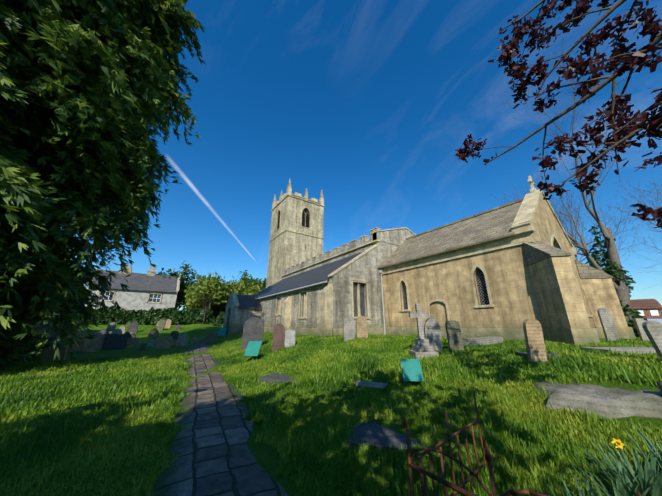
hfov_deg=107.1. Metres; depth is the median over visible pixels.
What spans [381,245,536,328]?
chancel walls
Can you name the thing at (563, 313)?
chancel buttresses
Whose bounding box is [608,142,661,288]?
bare tree wood
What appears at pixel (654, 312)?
brick house windows
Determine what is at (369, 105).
sky
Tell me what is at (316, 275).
aisle roof
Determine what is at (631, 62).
purple tree
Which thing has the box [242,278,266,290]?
spring tree
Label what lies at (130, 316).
hedge
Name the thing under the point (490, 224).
chancel roof
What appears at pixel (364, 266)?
aisle end walls
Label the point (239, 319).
porch walls
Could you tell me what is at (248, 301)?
porch roof
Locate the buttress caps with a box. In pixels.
[522,241,612,278]
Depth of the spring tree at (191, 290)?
42.99 m
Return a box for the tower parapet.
[272,179,323,208]
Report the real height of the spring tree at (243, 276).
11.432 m
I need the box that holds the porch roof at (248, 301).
[236,294,261,309]
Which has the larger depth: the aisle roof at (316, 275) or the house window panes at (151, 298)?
the house window panes at (151, 298)
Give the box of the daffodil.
[540,428,661,495]
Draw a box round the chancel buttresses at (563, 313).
[528,256,635,344]
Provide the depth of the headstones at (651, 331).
12.06 m
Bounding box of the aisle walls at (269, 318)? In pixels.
[259,281,328,327]
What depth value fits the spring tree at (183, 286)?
50.42 m
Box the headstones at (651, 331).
[26,308,661,360]
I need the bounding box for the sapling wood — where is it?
[194,290,214,324]
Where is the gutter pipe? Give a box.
[256,269,385,333]
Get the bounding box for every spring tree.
[156,260,198,310]
[181,275,237,317]
[184,272,225,315]
[188,272,231,323]
[224,270,257,309]
[224,279,265,305]
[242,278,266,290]
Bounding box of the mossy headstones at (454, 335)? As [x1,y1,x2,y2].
[8,319,463,360]
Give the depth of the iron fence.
2.00 m
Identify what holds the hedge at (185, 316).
on the terrain at (267, 457)
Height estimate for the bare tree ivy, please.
7.952 m
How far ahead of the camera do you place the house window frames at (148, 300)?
42.89 m
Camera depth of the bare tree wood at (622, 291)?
16.05 m
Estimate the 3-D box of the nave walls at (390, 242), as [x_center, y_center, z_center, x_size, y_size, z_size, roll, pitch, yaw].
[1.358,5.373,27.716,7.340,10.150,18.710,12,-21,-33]
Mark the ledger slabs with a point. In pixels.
(376, 435)
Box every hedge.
[78,306,150,324]
[133,307,189,324]
[166,306,216,323]
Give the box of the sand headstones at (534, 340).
[41,316,546,362]
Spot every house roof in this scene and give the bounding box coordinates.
[93,270,177,292]
[630,299,661,308]
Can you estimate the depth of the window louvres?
39.27 m
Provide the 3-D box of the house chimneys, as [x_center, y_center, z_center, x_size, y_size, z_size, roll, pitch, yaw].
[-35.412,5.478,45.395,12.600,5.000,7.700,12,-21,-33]
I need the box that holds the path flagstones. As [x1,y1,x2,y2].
[150,333,287,495]
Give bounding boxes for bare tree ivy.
[584,223,647,336]
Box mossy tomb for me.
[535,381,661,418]
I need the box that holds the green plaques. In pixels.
[218,328,423,381]
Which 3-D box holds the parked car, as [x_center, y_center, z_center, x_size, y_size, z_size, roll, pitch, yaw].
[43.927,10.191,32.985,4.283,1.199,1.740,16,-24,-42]
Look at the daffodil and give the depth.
2.13 m
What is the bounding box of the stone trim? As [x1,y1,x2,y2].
[225,176,599,340]
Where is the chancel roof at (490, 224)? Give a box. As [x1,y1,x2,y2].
[377,198,523,268]
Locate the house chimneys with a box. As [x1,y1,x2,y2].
[87,265,180,292]
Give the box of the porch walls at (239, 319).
[223,294,261,334]
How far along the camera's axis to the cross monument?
7.32 m
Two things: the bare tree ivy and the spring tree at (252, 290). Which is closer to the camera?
the bare tree ivy
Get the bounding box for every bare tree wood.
[491,37,643,336]
[556,192,655,266]
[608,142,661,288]
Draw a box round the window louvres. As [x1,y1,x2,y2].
[277,208,309,228]
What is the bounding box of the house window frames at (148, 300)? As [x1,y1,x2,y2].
[99,291,160,302]
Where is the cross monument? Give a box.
[408,303,438,360]
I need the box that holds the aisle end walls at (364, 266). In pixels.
[255,246,382,327]
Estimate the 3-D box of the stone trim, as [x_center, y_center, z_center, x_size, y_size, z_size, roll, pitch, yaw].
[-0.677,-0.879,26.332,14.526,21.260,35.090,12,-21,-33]
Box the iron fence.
[403,392,640,495]
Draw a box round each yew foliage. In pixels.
[0,0,201,370]
[42,301,89,329]
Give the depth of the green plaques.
5.39 m
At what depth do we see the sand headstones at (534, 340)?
11.93 m
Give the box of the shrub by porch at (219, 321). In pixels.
[209,312,224,326]
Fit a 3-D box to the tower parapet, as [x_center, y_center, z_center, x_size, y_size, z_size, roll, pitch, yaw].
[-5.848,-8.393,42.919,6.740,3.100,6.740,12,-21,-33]
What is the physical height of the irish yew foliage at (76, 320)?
8.182 m
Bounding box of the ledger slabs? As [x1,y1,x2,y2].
[99,336,654,451]
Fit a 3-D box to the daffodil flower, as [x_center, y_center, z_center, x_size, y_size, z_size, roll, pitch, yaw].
[2.693,1.836,2.293,0.036,0.077,0.090,12,-21,-33]
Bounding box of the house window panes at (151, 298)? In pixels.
[100,292,160,301]
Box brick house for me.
[631,299,661,318]
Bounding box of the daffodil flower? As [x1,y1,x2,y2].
[612,438,623,448]
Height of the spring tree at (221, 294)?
10.598 m
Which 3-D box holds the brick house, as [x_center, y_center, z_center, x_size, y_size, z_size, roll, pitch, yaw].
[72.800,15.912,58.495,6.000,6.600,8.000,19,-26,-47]
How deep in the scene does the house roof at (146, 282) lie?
43.61 m
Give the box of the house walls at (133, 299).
[85,277,178,313]
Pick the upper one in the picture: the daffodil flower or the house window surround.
the house window surround
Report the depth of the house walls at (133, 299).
41.53 m
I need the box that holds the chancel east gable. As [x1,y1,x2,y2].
[519,194,594,327]
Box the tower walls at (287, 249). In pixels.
[266,196,323,287]
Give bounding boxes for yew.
[0,0,205,367]
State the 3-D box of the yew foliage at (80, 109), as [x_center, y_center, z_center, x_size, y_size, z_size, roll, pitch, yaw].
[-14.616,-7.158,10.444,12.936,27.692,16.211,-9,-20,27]
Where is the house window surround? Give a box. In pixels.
[98,290,162,303]
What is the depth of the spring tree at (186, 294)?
47.62 m
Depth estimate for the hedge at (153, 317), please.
36.17 m
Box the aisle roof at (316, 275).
[255,251,363,297]
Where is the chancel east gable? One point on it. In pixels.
(546, 224)
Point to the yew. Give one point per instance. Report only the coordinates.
(25, 330)
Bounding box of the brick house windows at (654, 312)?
[637,310,658,315]
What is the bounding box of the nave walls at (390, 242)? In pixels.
[281,228,413,326]
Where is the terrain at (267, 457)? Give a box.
[0,323,661,495]
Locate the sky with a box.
[60,0,661,309]
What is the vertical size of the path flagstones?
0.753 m
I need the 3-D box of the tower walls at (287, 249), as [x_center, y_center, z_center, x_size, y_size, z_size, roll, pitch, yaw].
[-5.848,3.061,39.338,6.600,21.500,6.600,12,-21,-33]
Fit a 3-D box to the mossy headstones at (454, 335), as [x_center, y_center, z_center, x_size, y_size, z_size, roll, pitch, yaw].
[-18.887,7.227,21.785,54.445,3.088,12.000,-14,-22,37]
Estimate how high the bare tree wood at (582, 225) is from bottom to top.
12.994 m
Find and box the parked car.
[644,319,661,323]
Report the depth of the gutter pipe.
18.21 m
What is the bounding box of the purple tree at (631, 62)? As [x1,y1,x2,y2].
[455,0,661,227]
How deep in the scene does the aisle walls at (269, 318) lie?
19.53 m

